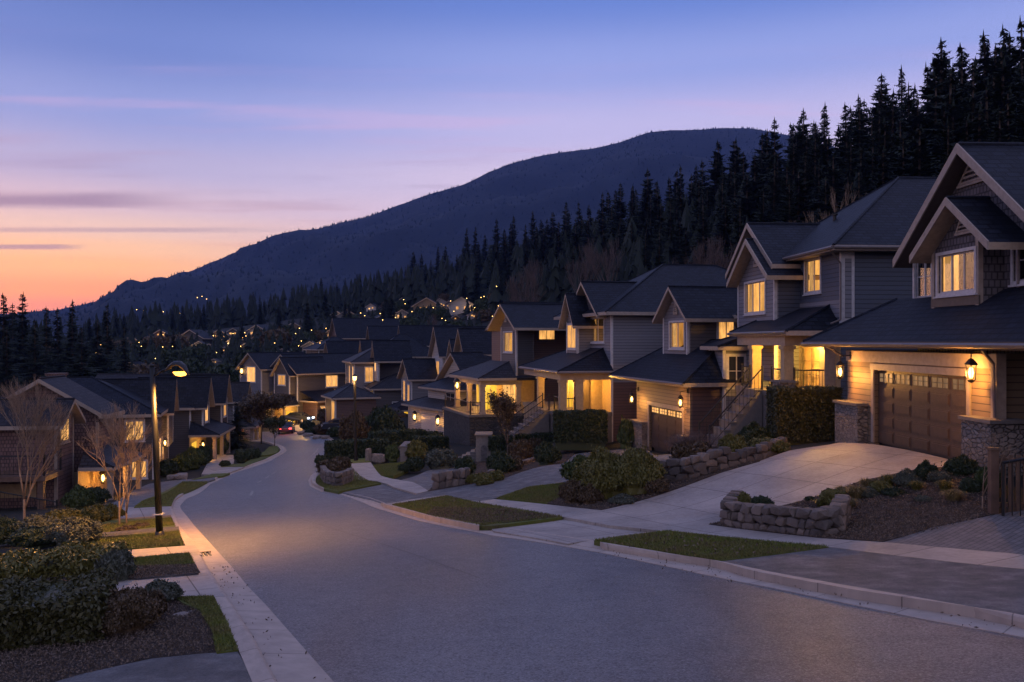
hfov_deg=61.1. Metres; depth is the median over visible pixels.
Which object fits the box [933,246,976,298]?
window
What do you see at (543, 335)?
window
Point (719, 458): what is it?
stone wall
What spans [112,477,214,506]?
driveway
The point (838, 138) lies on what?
conifer
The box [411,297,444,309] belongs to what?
hillside house
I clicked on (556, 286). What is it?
hill forest
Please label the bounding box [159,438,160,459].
window
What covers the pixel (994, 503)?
wooden fence
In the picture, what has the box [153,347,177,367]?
garden tree
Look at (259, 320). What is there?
conifer
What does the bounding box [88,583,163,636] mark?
shrub
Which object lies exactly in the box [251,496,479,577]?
road seam
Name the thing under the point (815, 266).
window
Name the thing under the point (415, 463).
shrub
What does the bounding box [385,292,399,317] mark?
conifer
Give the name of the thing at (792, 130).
conifer
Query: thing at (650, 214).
conifer
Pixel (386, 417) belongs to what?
shrub
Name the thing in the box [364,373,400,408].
gabled house
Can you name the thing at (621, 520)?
sidewalk
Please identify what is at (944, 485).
shrub
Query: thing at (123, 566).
shrub
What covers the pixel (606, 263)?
bare tree
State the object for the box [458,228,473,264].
conifer
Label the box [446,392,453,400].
window
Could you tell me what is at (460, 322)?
garden tree
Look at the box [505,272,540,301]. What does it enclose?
bare tree
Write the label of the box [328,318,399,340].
roof
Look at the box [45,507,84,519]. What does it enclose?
shrub
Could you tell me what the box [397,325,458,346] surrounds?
gabled house
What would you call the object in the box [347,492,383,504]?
kerb
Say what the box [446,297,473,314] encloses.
hillside house
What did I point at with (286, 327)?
garden tree
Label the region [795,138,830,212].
conifer
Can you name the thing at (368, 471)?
sidewalk
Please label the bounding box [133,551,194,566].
grass
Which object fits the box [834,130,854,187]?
conifer
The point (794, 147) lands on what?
conifer
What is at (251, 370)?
window
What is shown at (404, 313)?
hillside house
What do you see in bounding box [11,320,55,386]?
conifer
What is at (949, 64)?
conifer
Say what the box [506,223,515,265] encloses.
conifer
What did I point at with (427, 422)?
garage door
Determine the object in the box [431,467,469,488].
stone wall
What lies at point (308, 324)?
conifer
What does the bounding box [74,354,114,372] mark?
garden tree
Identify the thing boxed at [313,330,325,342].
garden tree
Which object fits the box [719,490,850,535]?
stone wall
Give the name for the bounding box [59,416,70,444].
window
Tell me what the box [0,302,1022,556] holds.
ground
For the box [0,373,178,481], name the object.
gabled house
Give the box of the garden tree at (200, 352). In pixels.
[183,344,207,360]
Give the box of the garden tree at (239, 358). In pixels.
[233,347,255,365]
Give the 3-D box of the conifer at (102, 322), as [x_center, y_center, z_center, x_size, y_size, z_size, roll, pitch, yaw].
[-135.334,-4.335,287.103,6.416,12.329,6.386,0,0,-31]
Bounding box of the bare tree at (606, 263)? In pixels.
[582,238,623,280]
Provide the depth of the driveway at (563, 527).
21.32 m
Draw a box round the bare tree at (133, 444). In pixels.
[93,399,165,522]
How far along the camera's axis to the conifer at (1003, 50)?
75.47 m
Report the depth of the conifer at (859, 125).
96.45 m
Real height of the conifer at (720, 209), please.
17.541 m
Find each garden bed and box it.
[0,576,215,681]
[102,526,178,536]
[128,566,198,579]
[428,453,574,490]
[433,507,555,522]
[547,461,759,509]
[709,467,994,541]
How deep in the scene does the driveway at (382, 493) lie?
36.10 m
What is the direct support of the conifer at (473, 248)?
on the ground at (194, 474)
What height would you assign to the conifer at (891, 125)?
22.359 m
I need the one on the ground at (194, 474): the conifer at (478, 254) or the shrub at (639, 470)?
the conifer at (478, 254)
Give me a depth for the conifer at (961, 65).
77.42 m
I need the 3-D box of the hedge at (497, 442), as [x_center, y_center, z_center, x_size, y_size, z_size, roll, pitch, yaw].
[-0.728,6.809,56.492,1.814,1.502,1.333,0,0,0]
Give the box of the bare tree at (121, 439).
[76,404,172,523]
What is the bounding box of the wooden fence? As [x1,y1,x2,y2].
[985,447,1023,513]
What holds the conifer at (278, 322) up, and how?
on the ground at (194, 474)
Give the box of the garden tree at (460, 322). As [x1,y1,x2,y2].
[449,318,466,325]
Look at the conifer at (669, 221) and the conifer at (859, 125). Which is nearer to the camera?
the conifer at (859, 125)
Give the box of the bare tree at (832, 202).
[789,182,865,222]
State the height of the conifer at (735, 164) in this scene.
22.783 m
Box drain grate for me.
[200,551,211,556]
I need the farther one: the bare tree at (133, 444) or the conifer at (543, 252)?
the conifer at (543, 252)
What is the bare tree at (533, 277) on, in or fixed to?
on the ground at (194, 474)
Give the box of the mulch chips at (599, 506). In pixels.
[549,460,754,508]
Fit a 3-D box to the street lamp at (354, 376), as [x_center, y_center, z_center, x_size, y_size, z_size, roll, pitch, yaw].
[-11.026,5.570,60.926,0.444,6.535,0.375,0,0,0]
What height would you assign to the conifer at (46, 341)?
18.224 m
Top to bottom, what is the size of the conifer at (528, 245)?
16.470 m
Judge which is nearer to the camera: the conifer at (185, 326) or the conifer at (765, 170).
the conifer at (765, 170)
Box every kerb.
[170,439,284,681]
[295,431,333,490]
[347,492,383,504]
[381,502,478,530]
[506,528,604,549]
[600,542,1023,628]
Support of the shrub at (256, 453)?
on the lawn at (250, 461)
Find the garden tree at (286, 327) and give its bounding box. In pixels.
[280,323,295,331]
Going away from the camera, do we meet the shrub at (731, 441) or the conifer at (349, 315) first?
the shrub at (731, 441)
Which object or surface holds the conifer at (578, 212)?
on the ground at (194, 474)
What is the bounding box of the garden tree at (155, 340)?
[141,333,162,353]
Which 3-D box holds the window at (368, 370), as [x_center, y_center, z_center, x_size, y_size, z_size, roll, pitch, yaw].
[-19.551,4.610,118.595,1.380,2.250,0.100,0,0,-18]
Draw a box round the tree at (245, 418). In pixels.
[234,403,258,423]
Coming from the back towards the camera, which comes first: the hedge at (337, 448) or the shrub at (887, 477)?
the hedge at (337, 448)
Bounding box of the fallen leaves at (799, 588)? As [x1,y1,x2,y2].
[606,552,1014,627]
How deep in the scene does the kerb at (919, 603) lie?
12.77 m
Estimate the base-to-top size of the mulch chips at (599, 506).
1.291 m
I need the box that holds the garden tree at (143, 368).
[131,360,163,372]
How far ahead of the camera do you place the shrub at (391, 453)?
60.24 m
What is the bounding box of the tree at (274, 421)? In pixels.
[262,415,287,445]
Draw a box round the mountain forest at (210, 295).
[1,126,789,327]
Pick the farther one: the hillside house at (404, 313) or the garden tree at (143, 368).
the hillside house at (404, 313)
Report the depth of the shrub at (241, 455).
71.51 m
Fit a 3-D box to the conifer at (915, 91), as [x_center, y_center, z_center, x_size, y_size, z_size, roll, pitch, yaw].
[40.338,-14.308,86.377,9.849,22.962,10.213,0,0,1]
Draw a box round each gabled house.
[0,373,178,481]
[0,375,145,510]
[95,373,215,378]
[138,374,234,459]
[224,382,263,440]
[235,352,303,417]
[263,353,354,427]
[303,337,346,352]
[321,384,380,421]
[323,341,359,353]
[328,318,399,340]
[334,347,400,389]
[358,339,423,352]
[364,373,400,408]
[366,326,397,338]
[370,333,431,380]
[388,358,437,413]
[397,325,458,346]
[401,352,491,435]
[428,326,486,373]
[442,301,565,445]
[445,339,455,360]
[453,328,491,355]
[501,264,727,446]
[608,285,748,452]
[698,176,937,448]
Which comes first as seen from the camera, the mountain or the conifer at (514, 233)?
the conifer at (514, 233)
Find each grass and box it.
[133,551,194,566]
[373,461,405,475]
[497,482,563,502]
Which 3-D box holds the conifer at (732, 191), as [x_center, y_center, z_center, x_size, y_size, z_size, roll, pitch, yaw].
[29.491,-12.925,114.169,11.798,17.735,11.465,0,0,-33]
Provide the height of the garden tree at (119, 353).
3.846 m
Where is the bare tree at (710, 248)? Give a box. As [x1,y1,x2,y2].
[683,235,732,267]
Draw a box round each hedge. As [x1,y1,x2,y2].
[0,539,131,580]
[0,563,118,650]
[324,437,388,459]
[367,428,426,445]
[411,435,449,458]
[488,434,513,455]
[515,430,552,442]
[552,409,608,449]
[765,385,843,444]
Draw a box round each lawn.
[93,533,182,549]
[102,518,174,531]
[134,481,206,507]
[175,596,237,653]
[192,473,229,479]
[221,456,269,466]
[261,446,278,456]
[316,467,380,493]
[350,458,369,463]
[375,462,407,478]
[392,497,562,529]
[497,487,558,503]
[594,532,828,560]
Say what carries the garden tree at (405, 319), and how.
on the ground at (194, 474)
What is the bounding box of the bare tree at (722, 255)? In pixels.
[706,243,735,268]
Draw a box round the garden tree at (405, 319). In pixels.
[399,316,419,324]
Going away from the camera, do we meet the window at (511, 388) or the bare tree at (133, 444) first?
the bare tree at (133, 444)
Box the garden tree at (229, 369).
[201,361,239,381]
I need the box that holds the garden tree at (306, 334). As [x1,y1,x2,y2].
[303,329,316,342]
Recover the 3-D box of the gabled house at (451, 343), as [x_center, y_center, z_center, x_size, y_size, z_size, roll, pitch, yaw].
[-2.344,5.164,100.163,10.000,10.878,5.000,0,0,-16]
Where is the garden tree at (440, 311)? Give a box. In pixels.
[431,306,446,320]
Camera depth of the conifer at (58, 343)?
127.64 m
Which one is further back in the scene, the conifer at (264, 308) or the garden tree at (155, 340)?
the conifer at (264, 308)
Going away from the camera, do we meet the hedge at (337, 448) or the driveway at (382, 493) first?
the driveway at (382, 493)
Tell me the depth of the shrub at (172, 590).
14.16 m
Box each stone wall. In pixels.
[320,465,353,485]
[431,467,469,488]
[487,457,535,473]
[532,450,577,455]
[660,437,790,480]
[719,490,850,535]
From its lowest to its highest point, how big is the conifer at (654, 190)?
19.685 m
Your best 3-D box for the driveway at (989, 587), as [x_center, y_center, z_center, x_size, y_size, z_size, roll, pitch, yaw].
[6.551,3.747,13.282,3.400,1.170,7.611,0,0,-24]
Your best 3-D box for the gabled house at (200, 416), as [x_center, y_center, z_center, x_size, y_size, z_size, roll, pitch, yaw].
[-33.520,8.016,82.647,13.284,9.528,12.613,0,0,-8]
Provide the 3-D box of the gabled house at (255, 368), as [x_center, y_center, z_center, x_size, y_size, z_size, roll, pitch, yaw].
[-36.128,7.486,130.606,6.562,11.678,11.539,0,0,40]
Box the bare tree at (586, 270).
[565,244,603,291]
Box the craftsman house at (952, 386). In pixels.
[800,142,1023,477]
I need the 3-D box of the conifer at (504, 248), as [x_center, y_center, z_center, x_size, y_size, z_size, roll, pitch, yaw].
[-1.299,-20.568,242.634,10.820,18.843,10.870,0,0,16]
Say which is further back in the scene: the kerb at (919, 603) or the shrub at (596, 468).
the shrub at (596, 468)
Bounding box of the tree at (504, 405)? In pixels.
[484,387,520,455]
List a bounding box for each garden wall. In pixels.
[399,441,409,461]
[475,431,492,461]
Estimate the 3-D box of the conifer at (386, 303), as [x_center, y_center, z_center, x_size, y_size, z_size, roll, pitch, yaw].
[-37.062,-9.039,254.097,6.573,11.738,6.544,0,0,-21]
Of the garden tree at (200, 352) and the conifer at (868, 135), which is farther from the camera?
the garden tree at (200, 352)
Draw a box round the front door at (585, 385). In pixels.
[583,380,588,409]
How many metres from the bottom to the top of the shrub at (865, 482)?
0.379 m
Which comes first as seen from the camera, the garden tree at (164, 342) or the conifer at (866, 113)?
the conifer at (866, 113)
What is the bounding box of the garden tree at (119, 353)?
[117,349,139,361]
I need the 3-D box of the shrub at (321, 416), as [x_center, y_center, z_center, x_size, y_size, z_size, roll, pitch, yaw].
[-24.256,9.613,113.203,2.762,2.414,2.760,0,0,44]
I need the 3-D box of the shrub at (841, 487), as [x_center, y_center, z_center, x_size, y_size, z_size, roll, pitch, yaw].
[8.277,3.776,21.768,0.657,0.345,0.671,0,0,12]
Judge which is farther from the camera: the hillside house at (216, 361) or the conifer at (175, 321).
the conifer at (175, 321)
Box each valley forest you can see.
[0,314,78,355]
[53,319,312,372]
[79,254,464,341]
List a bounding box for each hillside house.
[128,361,142,365]
[153,330,166,336]
[181,329,212,343]
[212,358,220,363]
[213,330,231,339]
[226,328,236,336]
[245,324,267,334]
[289,322,301,328]
[300,341,315,351]
[336,312,353,317]
[365,303,380,310]
[394,309,407,317]
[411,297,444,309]
[436,299,445,305]
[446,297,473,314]
[451,315,459,320]
[466,311,475,319]
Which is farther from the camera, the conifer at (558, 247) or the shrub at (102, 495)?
the conifer at (558, 247)
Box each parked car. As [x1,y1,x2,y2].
[278,421,294,433]
[283,412,313,421]
[321,418,339,430]
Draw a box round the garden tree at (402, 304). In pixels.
[393,300,409,310]
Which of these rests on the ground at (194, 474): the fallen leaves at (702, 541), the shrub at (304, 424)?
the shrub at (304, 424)
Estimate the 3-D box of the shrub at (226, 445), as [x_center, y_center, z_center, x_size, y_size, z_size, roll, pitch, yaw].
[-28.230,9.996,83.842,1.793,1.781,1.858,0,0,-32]
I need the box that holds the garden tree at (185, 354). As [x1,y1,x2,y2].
[170,348,193,361]
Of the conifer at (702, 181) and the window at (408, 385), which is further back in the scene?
the conifer at (702, 181)
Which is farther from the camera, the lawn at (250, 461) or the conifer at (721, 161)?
the conifer at (721, 161)
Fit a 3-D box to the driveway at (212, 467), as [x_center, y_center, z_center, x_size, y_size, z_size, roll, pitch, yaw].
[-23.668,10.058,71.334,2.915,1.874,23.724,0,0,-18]
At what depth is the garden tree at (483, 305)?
214.76 m
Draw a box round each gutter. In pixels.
[172,440,333,681]
[294,432,1023,637]
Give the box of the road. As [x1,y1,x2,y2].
[180,432,1023,681]
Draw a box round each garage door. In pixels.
[421,414,435,430]
[652,406,681,452]
[879,370,965,458]
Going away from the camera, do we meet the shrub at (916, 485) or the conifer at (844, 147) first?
the shrub at (916, 485)
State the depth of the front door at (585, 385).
58.50 m
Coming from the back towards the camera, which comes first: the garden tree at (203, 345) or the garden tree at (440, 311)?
the garden tree at (440, 311)
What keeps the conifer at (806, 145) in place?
on the ground at (194, 474)
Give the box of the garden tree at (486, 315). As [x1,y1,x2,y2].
[474,308,493,321]
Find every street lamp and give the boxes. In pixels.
[149,361,189,535]
[352,374,357,460]
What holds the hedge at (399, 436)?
on the ground at (194, 474)
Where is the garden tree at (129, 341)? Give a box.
[113,337,133,348]
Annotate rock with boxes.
[167,475,174,479]
[172,611,189,616]
[174,473,187,479]
[303,433,312,436]
[312,435,321,438]
[365,448,371,461]
[371,453,383,462]
[382,454,387,462]
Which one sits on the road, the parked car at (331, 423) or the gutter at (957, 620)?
the gutter at (957, 620)
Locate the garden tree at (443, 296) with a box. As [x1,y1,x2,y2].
[437,293,449,301]
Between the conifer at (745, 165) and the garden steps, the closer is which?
the garden steps
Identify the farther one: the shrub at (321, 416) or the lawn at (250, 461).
the shrub at (321, 416)
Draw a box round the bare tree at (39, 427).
[0,375,76,518]
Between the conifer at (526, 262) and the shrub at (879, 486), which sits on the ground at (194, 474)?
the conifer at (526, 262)
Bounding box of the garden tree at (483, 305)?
[473,299,488,312]
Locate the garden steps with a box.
[458,448,475,461]
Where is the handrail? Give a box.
[1002,458,1023,515]
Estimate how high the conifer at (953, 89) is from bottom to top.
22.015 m
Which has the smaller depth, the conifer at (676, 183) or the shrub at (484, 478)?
the shrub at (484, 478)
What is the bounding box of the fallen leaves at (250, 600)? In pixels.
[211,566,325,678]
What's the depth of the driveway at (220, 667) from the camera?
9.91 m
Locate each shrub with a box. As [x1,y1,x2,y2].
[0,515,23,544]
[1,524,56,549]
[10,513,61,530]
[40,515,106,546]
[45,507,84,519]
[60,484,97,509]
[79,503,111,522]
[87,486,111,504]
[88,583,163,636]
[93,547,140,581]
[106,503,127,520]
[115,525,137,530]
[132,522,149,526]
[133,586,167,618]
[143,578,184,601]
[160,458,179,475]
[172,453,192,471]
[179,446,207,469]
[199,443,213,464]
[210,437,229,453]
[218,460,230,465]
[233,447,252,462]
[249,447,261,459]
[299,419,314,428]
[304,427,316,434]
[313,423,326,433]
[314,453,326,463]
[316,408,324,423]
[316,457,345,472]
[326,426,338,436]
[331,455,352,469]
[336,409,372,439]
[366,404,405,430]
[384,442,399,461]
[397,464,409,472]
[404,439,427,459]
[404,455,424,471]
[422,447,457,468]
[423,429,443,435]
[452,456,476,472]
[463,473,474,483]
[472,471,494,484]
[485,450,517,472]
[489,469,504,480]
[508,437,533,458]
[508,451,523,471]
[526,437,542,447]
[533,441,561,464]
[555,480,583,502]
[558,454,588,480]
[569,445,626,498]
[576,483,604,503]
[607,493,638,503]
[611,441,667,495]
[616,415,633,448]
[643,477,670,493]
[665,426,722,449]
[667,439,711,461]
[717,433,747,451]
[734,491,752,502]
[735,421,773,443]
[747,436,790,454]
[749,495,774,504]
[803,496,814,500]
[814,498,826,507]
[815,488,847,505]
[829,484,848,493]
[842,485,868,499]
[850,498,860,507]
[855,477,872,487]
[859,485,879,497]
[867,479,891,493]
[877,473,894,485]
[881,486,909,496]
[891,467,922,487]
[909,480,927,490]
[913,459,937,480]
[913,495,933,501]
[925,470,952,482]
[934,479,956,490]
[940,489,968,501]
[941,453,979,475]
[955,477,984,493]
[973,466,1000,490]
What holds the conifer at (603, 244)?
on the ground at (194, 474)
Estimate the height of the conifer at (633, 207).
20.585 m
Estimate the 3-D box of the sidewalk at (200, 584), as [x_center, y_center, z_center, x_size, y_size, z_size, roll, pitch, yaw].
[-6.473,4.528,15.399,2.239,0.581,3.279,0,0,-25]
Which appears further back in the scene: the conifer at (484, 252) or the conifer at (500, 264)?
the conifer at (484, 252)
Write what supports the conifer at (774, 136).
on the ground at (194, 474)
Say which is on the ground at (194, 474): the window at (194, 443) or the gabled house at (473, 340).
the gabled house at (473, 340)
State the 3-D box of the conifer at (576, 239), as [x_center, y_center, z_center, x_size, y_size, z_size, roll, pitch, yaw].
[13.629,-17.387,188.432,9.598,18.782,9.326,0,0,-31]
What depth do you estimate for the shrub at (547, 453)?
47.15 m
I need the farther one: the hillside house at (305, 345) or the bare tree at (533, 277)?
the hillside house at (305, 345)
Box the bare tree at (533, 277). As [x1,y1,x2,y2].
[508,259,545,301]
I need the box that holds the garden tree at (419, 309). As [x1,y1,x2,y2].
[413,305,429,318]
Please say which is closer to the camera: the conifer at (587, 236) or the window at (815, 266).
the window at (815, 266)
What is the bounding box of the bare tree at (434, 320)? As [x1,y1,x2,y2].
[427,314,437,324]
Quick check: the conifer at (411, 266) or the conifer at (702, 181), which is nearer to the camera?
the conifer at (702, 181)
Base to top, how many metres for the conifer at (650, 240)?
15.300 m
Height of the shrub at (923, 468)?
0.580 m
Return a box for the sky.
[0,0,1023,313]
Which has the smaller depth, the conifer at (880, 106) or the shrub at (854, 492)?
the shrub at (854, 492)
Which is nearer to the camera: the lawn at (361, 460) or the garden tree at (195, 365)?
the lawn at (361, 460)
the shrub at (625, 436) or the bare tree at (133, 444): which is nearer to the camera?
the bare tree at (133, 444)
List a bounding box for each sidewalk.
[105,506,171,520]
[115,572,224,596]
[128,545,201,556]
[351,462,427,494]
[388,495,444,504]
[476,499,1023,568]
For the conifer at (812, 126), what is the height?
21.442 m
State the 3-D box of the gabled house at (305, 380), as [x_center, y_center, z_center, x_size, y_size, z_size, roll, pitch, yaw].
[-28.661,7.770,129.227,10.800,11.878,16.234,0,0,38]
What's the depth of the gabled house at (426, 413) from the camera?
89.36 m
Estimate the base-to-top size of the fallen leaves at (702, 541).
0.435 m
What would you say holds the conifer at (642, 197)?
on the ground at (194, 474)
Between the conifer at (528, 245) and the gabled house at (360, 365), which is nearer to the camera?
the gabled house at (360, 365)
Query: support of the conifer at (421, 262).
on the ground at (194, 474)
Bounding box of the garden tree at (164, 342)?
[156,332,191,348]
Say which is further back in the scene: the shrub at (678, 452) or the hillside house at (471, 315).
the hillside house at (471, 315)
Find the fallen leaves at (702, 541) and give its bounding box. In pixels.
[605,531,811,556]
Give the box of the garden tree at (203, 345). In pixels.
[195,343,210,350]
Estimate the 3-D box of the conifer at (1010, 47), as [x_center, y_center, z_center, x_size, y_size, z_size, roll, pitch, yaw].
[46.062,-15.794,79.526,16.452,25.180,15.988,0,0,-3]
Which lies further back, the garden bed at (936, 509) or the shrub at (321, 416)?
the shrub at (321, 416)
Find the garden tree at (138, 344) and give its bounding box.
[131,339,152,356]
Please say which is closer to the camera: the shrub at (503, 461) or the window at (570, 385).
the shrub at (503, 461)
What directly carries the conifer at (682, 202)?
on the ground at (194, 474)
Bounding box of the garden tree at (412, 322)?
[404,318,418,324]
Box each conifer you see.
[0,293,24,389]
[0,303,32,360]
[0,326,22,394]
[7,292,40,387]
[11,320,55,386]
[29,308,59,376]
[47,308,70,371]
[53,299,85,374]
[56,327,101,376]
[83,317,94,345]
[83,317,119,376]
[99,304,125,372]
[99,312,109,335]
[112,314,121,337]
[114,326,138,372]
[120,314,129,335]
[166,307,177,331]
[167,328,179,349]
[169,314,175,330]
[176,306,186,331]
[178,313,190,334]
[197,312,204,330]
[201,304,207,329]
[224,402,253,449]
[239,317,246,340]
[253,296,266,324]
[262,299,266,317]
[273,305,282,327]
[299,301,316,331]
[316,290,331,320]
[327,304,336,329]
[341,300,347,317]
[346,301,352,317]
[378,292,388,317]
[380,306,386,317]
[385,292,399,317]
[405,252,417,275]
[419,253,427,284]
[427,260,434,283]
[432,247,440,287]
[435,246,450,284]
[452,255,459,273]
[457,274,471,301]
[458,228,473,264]
[459,279,469,299]
[465,244,483,290]
[468,227,483,264]
[469,255,484,303]
[478,241,502,298]
[480,235,488,262]
[482,243,495,298]
[487,220,503,265]
[488,255,505,286]
[497,235,512,287]
[499,273,504,302]
[500,229,506,254]
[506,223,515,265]
[509,216,519,246]
[520,247,533,271]
[521,224,527,250]
[523,236,532,259]
[528,212,539,252]
[529,226,540,264]
[530,227,549,272]
[535,220,546,236]
[540,220,550,255]
[544,213,561,258]
[549,223,566,259]
[554,203,572,253]
[565,218,583,261]
[566,213,574,241]
[570,203,584,246]
[574,219,585,245]
[578,205,594,243]
[580,221,594,257]
[592,209,606,242]
[593,192,609,246]
[600,193,613,223]
[600,233,607,253]
[604,183,628,243]
[605,207,614,243]
[607,190,621,236]
[619,215,637,246]
[622,185,638,229]
[625,221,635,243]
[628,188,639,211]
[630,168,654,237]
[630,217,661,267]
[636,189,644,235]
[639,191,664,241]
[644,193,656,238]
[650,204,666,252]
[651,182,663,208]
[661,178,674,217]
[661,200,681,263]
[665,170,684,205]
[671,230,694,263]
[672,186,678,216]
[673,165,688,215]
[673,197,680,224]
[680,178,709,239]
[681,174,696,214]
[687,166,698,200]
[688,161,710,206]
[688,194,710,259]
[689,204,715,263]
[691,140,727,216]
[704,152,724,207]
[706,181,728,252]
[707,205,736,266]
[709,176,749,251]
[712,140,746,215]
[712,166,728,221]
[724,167,737,201]
[724,201,745,264]
[726,173,759,230]
[729,155,767,220]
[732,152,749,185]
[733,147,744,172]
[744,133,769,184]
[751,116,785,205]
[752,153,783,220]
[756,130,773,203]
[757,158,783,221]
[766,141,802,216]
[766,160,793,221]
[777,168,816,222]
[778,125,797,186]
[780,119,808,197]
[782,122,791,167]
[783,108,811,197]
[785,130,800,194]
[790,134,827,212]
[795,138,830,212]
[797,126,825,177]
[799,122,822,168]
[805,152,850,219]
[808,176,839,222]
[810,105,835,164]
[813,136,842,192]
[829,104,854,172]
[831,124,843,168]
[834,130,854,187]
[835,141,857,207]
[835,174,854,207]
[840,72,901,194]
[843,93,887,176]
[843,105,854,136]
[844,100,866,175]
[847,94,866,152]
[847,100,868,160]
[849,114,877,195]
[849,145,867,195]
[850,170,866,203]
[856,105,883,185]
[862,118,895,194]
[869,100,901,191]
[881,88,903,147]
[884,115,908,179]
[885,97,938,177]
[888,95,903,118]
[888,101,925,180]
[893,38,967,153]
[894,65,911,124]
[894,81,914,136]
[905,85,923,115]
[916,63,932,126]
[916,71,947,166]
[917,67,971,176]
[921,61,937,114]
[926,97,965,166]
[933,65,959,122]
[935,116,955,174]
[942,81,965,132]
[945,56,956,75]
[951,62,981,146]
[952,43,970,94]
[955,55,968,115]
[959,55,983,132]
[962,43,1012,126]
[969,29,994,91]
[969,72,1006,125]
[969,81,1009,141]
[977,42,988,74]
[977,42,1018,87]
[986,24,1018,84]
[988,57,1020,140]
[1001,31,1018,79]
[1006,17,1023,107]
[1012,62,1023,112]
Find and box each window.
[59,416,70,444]
[124,419,145,442]
[129,459,148,479]
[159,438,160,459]
[191,439,196,447]
[204,407,208,423]
[223,405,226,417]
[247,366,255,382]
[277,374,285,385]
[286,410,295,423]
[325,374,337,387]
[331,400,334,419]
[364,366,373,382]
[403,380,404,400]
[407,384,409,400]
[436,360,438,373]
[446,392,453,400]
[476,384,478,404]
[485,385,497,410]
[501,385,514,402]
[503,331,512,353]
[538,330,555,340]
[566,323,575,349]
[567,380,573,409]
[590,317,604,343]
[668,320,684,350]
[716,322,735,338]
[725,354,746,388]
[743,278,765,315]
[799,346,818,386]
[802,256,821,295]
[913,263,930,297]
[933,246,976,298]
[1008,250,1023,286]
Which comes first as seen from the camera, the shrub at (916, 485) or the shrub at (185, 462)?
the shrub at (916, 485)
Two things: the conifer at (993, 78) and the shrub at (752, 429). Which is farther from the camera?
the conifer at (993, 78)
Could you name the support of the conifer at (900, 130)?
on the ground at (194, 474)
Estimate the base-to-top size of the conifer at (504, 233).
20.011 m
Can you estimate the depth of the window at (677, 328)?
50.70 m
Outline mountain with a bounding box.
[2,128,834,335]
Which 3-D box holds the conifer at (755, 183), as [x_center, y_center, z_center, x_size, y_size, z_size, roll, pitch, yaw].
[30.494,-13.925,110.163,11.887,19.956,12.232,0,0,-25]
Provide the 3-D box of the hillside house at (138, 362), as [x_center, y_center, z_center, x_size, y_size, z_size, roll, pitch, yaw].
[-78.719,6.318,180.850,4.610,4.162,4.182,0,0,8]
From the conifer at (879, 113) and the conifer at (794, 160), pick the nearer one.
the conifer at (879, 113)
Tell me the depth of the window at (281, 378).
124.56 m
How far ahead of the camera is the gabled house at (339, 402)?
105.35 m
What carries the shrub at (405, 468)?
on the lawn at (396, 475)
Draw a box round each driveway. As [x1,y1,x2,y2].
[56,651,251,681]
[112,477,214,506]
[201,454,243,476]
[293,425,313,431]
[342,484,412,502]
[386,449,670,503]
[402,466,454,489]
[492,519,645,544]
[604,442,947,523]
[723,547,1023,614]
[885,510,1023,553]
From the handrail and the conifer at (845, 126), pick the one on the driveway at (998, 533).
the handrail
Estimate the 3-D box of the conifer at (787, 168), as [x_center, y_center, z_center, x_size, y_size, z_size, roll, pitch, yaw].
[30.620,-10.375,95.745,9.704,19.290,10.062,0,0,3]
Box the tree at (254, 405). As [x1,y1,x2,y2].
[228,390,292,443]
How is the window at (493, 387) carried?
in the gabled house at (524, 332)
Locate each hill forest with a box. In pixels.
[286,292,481,352]
[462,152,857,298]
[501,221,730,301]
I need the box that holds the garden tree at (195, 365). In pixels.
[168,356,204,372]
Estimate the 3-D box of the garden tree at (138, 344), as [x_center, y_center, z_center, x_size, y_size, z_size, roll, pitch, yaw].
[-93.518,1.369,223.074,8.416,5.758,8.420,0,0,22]
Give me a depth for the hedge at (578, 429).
53.52 m
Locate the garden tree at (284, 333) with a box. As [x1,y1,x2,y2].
[258,326,293,346]
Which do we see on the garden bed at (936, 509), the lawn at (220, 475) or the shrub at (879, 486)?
the shrub at (879, 486)

